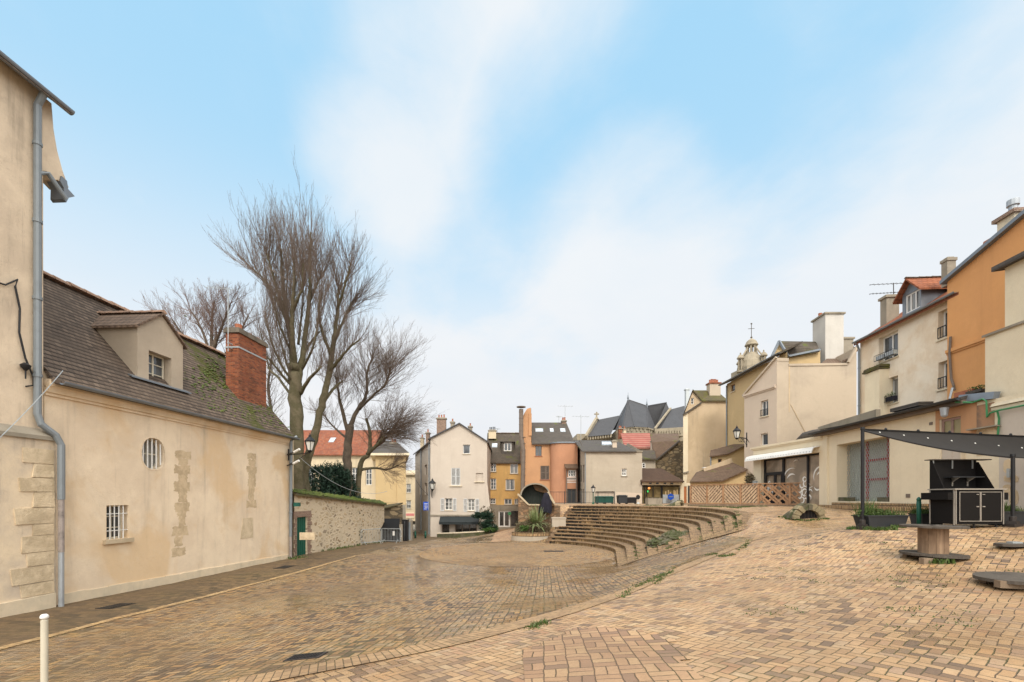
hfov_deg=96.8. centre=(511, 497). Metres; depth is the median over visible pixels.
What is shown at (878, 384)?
cream pier
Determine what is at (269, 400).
bare tree
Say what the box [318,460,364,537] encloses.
evergreen shrub
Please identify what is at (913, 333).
row house
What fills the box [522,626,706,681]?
pavement
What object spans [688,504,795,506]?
wooden deck
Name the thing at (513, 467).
window
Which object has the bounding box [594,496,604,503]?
waste bin
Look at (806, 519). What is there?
weeds
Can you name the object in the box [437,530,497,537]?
curved planter wall
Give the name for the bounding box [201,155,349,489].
bare tree
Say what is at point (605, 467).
greige house
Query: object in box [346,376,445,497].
bare tree
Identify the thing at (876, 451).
shop window
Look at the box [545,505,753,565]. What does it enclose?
amphitheatre steps
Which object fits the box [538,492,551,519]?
closed parasol
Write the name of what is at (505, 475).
yellow house
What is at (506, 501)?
window
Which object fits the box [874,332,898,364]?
window
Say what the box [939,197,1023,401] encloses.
amber house
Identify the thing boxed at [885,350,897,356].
window box
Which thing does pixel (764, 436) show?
window
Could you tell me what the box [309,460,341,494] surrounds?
evergreen shrub
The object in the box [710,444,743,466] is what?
cottage
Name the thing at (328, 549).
weeds
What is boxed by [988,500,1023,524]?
planter trough
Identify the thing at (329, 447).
long red roofed house
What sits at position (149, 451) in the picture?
round window
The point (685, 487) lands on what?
door
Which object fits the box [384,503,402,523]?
stone outbuilding
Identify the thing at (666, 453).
rubble house
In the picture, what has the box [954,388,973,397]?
roof trough
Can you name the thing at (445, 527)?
shop window
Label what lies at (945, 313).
window
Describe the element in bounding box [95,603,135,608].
drain cover
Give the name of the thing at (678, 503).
stone vent
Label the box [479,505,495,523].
leafy shrub
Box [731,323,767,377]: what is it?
bell turret
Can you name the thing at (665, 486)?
cafe
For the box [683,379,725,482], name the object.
beige house
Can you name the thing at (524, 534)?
brick planter
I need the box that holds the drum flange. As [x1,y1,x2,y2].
[972,571,1023,588]
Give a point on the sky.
(585, 207)
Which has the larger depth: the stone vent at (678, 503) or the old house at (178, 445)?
the stone vent at (678, 503)
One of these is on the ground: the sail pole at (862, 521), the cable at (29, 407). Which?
the sail pole at (862, 521)
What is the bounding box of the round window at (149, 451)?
[140,437,165,470]
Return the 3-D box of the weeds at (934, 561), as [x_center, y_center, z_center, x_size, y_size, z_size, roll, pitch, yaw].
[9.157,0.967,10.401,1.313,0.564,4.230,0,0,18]
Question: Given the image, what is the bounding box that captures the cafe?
[640,468,689,503]
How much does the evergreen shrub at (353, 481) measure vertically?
6.353 m
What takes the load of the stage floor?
on the ground
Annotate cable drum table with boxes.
[899,524,970,564]
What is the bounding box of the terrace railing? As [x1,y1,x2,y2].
[550,491,614,503]
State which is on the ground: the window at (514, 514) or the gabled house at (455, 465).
the gabled house at (455, 465)
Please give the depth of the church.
94.19 m
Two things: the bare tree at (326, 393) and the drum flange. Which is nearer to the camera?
the drum flange
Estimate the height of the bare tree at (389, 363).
17.795 m
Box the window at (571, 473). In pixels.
[568,470,575,476]
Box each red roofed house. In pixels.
[303,430,385,499]
[617,426,652,449]
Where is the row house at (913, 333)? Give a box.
[852,276,958,414]
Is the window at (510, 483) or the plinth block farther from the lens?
the window at (510, 483)
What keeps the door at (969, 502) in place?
in the bar counter
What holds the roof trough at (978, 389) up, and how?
on the cream shop at (897, 473)
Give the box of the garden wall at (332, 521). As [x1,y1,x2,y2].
[292,488,386,556]
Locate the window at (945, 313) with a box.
[935,311,946,341]
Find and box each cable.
[0,370,62,437]
[301,458,386,493]
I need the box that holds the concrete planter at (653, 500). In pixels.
[645,497,661,504]
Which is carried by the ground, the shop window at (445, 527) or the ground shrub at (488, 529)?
the ground shrub at (488, 529)
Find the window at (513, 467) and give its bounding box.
[510,464,517,473]
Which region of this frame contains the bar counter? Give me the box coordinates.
[921,459,1007,527]
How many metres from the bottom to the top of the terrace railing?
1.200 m
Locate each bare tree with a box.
[133,277,264,353]
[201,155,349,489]
[266,340,286,421]
[301,305,433,494]
[303,203,389,491]
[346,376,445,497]
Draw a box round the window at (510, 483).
[505,479,514,490]
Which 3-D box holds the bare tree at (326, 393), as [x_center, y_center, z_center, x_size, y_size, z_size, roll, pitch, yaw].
[-10.473,-7.184,28.999,5.505,20.965,5.557,0,0,14]
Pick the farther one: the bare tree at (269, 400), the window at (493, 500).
the window at (493, 500)
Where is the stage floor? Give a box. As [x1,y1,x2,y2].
[419,543,615,566]
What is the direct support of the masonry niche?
attached to the retaining wall at (555, 511)
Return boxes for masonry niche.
[517,483,554,530]
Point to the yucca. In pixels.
(535, 518)
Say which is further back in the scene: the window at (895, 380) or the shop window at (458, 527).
the shop window at (458, 527)
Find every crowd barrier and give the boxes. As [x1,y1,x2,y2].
[361,528,381,543]
[381,528,400,542]
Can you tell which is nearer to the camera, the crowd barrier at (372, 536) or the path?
the path
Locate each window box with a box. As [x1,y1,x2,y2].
[876,354,887,360]
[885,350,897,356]
[885,391,897,401]
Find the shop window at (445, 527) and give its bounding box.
[442,524,448,532]
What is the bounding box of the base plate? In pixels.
[993,541,1023,546]
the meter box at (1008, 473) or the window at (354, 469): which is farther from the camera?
the window at (354, 469)
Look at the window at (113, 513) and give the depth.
14.16 m
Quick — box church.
[573,396,684,443]
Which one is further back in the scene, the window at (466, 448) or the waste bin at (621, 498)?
the window at (466, 448)
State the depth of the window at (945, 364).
21.80 m
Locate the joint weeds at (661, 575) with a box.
[523,504,1022,629]
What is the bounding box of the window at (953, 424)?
[942,416,960,432]
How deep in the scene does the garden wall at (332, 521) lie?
28.39 m
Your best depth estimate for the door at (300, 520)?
24.72 m
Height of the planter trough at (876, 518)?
0.879 m
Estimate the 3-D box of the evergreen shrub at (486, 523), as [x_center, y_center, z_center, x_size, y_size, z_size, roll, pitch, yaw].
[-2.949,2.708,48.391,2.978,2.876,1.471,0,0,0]
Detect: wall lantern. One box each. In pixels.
[288,434,314,463]
[429,478,435,496]
[733,426,748,446]
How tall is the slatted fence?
1.394 m
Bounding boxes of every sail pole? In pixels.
[854,427,867,529]
[1002,454,1023,526]
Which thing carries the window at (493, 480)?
in the yellow house at (505, 475)
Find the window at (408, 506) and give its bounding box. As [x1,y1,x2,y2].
[406,500,410,508]
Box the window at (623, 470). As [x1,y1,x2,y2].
[621,469,627,476]
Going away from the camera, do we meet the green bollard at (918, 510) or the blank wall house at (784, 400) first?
the green bollard at (918, 510)
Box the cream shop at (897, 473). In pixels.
[808,388,1023,512]
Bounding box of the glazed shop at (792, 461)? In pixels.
[744,436,822,504]
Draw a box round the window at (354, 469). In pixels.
[352,467,356,482]
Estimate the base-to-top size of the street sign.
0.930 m
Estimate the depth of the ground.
8.19 m
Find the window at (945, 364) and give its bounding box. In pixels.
[935,362,946,391]
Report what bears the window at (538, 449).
in the orange house at (549, 450)
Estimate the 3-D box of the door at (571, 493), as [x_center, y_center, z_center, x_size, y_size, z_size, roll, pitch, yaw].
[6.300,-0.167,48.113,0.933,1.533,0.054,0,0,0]
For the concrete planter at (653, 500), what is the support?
on the ground
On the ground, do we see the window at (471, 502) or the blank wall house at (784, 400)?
the blank wall house at (784, 400)
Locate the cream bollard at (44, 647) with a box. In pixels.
[39,614,48,681]
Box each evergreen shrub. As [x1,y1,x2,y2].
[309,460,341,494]
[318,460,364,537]
[335,462,356,495]
[470,510,497,532]
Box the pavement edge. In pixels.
[0,555,357,648]
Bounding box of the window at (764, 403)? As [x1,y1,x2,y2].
[759,400,768,417]
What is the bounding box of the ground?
[0,503,1023,681]
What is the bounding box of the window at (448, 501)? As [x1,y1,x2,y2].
[444,498,452,510]
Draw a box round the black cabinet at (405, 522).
[402,519,408,540]
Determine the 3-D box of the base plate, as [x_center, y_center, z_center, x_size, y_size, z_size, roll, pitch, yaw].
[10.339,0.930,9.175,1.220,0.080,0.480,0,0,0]
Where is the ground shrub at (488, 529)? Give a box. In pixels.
[481,527,498,533]
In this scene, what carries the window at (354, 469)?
in the long red roofed house at (329, 447)
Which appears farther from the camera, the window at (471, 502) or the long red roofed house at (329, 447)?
the long red roofed house at (329, 447)
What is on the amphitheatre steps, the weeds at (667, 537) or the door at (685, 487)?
the weeds at (667, 537)
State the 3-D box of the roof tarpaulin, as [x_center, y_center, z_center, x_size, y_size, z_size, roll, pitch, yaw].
[17.094,-3.576,26.068,0.501,0.661,1.428,0,0,-31]
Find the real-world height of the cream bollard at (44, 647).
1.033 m
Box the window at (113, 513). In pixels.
[106,505,127,538]
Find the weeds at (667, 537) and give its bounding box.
[645,529,703,548]
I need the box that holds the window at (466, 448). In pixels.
[463,445,469,453]
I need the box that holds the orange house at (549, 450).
[517,405,577,502]
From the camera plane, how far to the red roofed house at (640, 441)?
67.50 m
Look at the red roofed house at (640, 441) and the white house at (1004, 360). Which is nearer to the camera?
the white house at (1004, 360)
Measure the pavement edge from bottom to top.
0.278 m
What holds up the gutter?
attached to the cream shop at (897, 473)
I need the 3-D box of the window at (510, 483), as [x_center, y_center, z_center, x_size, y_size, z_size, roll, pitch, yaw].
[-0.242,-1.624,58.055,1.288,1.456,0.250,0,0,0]
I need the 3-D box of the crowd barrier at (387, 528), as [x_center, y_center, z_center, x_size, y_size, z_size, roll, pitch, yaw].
[-9.366,2.941,35.200,1.714,1.134,0.624,0,0,14]
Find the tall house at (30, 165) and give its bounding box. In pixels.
[0,50,74,617]
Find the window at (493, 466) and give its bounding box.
[491,464,495,471]
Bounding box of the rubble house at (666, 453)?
[641,434,682,482]
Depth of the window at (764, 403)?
35.31 m
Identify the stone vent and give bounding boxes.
[665,500,683,505]
[783,503,825,519]
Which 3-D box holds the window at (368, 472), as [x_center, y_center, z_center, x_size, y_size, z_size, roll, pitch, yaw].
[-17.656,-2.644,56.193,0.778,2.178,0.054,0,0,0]
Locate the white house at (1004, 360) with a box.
[982,251,1023,397]
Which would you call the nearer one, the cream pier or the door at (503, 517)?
the cream pier
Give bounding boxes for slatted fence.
[690,482,800,504]
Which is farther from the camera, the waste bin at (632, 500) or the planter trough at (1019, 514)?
the waste bin at (632, 500)
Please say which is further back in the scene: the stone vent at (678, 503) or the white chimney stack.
the white chimney stack
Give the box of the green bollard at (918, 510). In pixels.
[916,497,920,523]
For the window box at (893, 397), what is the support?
attached to the row house at (913, 333)
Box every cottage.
[690,458,747,502]
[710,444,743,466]
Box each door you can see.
[297,517,304,555]
[498,511,509,526]
[567,489,575,502]
[684,486,686,502]
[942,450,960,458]
[959,492,980,520]
[981,492,1001,520]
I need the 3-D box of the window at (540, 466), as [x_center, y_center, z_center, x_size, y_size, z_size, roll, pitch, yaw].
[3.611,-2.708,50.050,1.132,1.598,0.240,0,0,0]
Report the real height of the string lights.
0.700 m
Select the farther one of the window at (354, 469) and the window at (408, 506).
the window at (408, 506)
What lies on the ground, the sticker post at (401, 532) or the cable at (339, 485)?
the sticker post at (401, 532)
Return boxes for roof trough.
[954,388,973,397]
[965,385,984,393]
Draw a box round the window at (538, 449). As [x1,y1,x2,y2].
[535,446,541,456]
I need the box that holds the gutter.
[955,398,1023,433]
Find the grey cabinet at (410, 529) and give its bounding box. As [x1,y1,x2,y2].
[409,518,412,540]
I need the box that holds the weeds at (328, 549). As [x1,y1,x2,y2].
[288,540,382,558]
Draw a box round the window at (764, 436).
[762,433,767,445]
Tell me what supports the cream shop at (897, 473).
on the ground
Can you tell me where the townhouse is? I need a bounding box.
[406,470,414,523]
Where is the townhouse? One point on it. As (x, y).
(410, 497)
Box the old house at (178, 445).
[43,270,314,604]
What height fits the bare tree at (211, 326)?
18.922 m
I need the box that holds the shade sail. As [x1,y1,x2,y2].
[864,429,1023,457]
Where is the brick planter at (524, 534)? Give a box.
[511,520,551,540]
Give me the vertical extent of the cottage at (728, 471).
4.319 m
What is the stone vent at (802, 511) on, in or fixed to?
on the ground
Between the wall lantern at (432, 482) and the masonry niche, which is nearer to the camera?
the masonry niche
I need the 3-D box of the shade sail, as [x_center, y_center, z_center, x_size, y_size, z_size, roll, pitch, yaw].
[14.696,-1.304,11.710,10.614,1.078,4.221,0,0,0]
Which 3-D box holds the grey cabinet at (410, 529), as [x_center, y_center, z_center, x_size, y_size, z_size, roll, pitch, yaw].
[-8.787,2.850,39.194,0.380,2.100,0.512,0,0,0]
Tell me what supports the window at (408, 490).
in the townhouse
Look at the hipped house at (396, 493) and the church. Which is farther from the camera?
the church
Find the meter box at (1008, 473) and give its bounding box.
[1006,469,1010,477]
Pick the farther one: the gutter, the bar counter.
the gutter
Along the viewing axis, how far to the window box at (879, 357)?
25.42 m
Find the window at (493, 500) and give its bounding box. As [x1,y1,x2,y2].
[490,498,495,504]
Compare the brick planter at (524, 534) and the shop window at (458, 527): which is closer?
the brick planter at (524, 534)
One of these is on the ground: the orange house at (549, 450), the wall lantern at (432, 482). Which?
the orange house at (549, 450)
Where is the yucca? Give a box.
[514,505,553,532]
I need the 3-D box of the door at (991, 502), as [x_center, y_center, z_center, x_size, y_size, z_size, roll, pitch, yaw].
[11.890,0.221,11.285,0.521,0.737,0.030,0,0,0]
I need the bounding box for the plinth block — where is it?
[551,517,565,526]
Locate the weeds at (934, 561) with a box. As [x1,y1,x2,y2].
[846,524,955,563]
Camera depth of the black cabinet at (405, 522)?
38.35 m
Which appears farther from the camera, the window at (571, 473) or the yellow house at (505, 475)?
the yellow house at (505, 475)
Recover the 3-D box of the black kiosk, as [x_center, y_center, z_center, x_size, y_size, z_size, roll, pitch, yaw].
[-10.106,2.782,37.750,1.979,2.035,1.700,0,0,0]
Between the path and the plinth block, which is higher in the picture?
the plinth block
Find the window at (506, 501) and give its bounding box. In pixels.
[504,499,511,503]
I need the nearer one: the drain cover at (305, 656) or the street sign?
the drain cover at (305, 656)
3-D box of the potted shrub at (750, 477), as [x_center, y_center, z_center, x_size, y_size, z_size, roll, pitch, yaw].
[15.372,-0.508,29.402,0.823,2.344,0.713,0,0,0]
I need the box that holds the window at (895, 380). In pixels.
[884,377,898,404]
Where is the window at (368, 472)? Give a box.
[366,469,371,484]
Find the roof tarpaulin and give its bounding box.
[796,429,823,439]
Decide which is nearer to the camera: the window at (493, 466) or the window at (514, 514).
the window at (493, 466)
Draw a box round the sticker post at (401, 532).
[399,524,402,541]
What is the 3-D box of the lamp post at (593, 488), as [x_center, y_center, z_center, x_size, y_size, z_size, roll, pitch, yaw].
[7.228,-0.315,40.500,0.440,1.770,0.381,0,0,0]
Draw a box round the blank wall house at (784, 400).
[742,337,857,484]
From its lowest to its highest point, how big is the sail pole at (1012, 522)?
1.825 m
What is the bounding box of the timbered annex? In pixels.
[564,464,577,502]
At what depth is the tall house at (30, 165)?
11.49 m
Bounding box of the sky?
[0,0,1023,469]
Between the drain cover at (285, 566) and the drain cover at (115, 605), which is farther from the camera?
the drain cover at (285, 566)
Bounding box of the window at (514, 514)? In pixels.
[511,511,517,525]
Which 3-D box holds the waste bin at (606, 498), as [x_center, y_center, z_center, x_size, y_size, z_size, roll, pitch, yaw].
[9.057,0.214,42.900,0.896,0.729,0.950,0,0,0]
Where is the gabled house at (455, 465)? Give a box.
[413,414,491,536]
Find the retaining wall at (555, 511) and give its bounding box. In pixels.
[551,505,559,526]
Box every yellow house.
[487,427,520,529]
[718,340,820,445]
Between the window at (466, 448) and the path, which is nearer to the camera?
the path
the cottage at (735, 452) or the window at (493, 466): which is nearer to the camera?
the cottage at (735, 452)
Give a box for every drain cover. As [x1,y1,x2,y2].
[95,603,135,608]
[273,565,295,568]
[283,651,327,661]
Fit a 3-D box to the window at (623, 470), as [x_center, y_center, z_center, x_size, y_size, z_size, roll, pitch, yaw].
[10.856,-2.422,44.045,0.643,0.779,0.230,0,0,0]
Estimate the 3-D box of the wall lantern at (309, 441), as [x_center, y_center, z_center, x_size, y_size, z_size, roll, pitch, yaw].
[-10.472,-2.413,22.717,2.110,1.488,0.541,0,0,40]
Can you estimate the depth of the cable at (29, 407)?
10.83 m
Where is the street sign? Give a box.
[423,502,428,509]
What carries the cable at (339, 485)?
attached to the old house at (178, 445)
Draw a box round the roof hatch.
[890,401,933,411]
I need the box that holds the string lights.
[873,428,1022,447]
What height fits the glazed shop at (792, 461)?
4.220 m
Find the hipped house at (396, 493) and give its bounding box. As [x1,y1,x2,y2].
[370,440,408,518]
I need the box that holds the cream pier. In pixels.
[861,363,892,415]
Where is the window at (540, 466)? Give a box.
[540,466,547,479]
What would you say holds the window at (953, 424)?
in the cream shop at (897, 473)
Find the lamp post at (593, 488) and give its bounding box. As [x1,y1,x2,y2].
[591,485,594,503]
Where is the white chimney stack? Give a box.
[811,312,845,362]
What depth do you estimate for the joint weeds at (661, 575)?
10.76 m
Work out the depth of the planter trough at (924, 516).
12.57 m
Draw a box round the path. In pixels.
[222,536,766,681]
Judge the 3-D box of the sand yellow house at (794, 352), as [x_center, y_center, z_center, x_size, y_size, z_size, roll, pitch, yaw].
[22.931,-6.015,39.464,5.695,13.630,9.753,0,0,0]
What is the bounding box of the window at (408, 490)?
[406,484,410,492]
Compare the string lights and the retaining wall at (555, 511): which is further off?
the retaining wall at (555, 511)
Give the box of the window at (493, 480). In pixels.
[490,478,496,489]
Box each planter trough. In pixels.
[847,496,910,527]
[905,502,942,524]
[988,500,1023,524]
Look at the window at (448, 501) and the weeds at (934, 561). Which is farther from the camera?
the window at (448, 501)
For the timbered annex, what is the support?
on the ground
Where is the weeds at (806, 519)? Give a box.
[778,516,828,520]
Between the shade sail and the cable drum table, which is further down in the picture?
the cable drum table
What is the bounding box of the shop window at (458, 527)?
[455,524,476,531]
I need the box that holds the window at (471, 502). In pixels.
[468,499,474,510]
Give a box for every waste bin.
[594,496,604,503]
[604,496,613,503]
[616,495,627,503]
[627,497,636,503]
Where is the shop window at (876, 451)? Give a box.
[847,438,888,501]
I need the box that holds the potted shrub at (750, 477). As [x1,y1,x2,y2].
[744,472,754,483]
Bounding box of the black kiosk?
[380,519,399,541]
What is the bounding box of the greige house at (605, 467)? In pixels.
[574,416,642,503]

